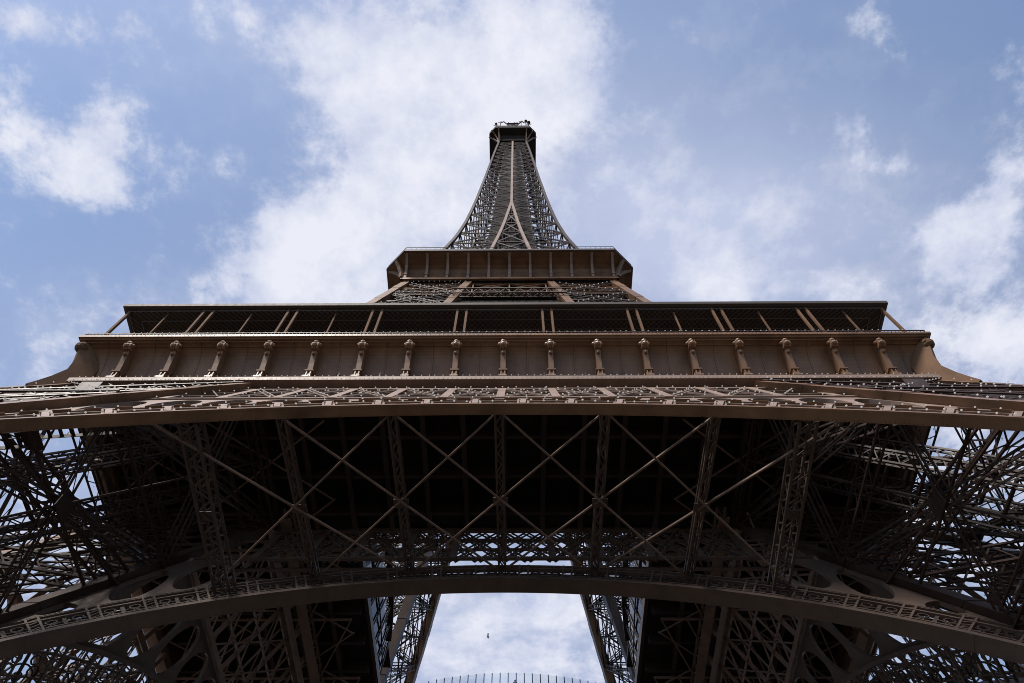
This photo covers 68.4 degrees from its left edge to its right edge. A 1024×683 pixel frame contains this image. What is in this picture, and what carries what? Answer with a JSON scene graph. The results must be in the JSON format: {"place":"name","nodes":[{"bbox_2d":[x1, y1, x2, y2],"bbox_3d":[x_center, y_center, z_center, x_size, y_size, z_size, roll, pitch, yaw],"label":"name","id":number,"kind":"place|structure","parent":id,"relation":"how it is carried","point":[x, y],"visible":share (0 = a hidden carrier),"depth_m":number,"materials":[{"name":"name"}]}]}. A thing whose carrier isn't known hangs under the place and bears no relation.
{"place":"outdoors","nodes":[
{"label":"outdoors","id":0,"kind":"place"},
{"bbox_2d":[0,0,1023,682],"label":"sky","id":1,"kind":"structure","parent":0,"point":[152,151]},
{"label":"ground","id":2,"kind":"structure","parent":0,"visible":0},
{"bbox_2d":[0,120,1023,682],"bbox_3d":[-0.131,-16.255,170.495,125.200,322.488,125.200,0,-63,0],"label":"iron tower","id":3,"kind":"structure","parent":2,"relation":"on","point":[278,484],"depth_m":60.88,"materials":[{"name":"metal"}]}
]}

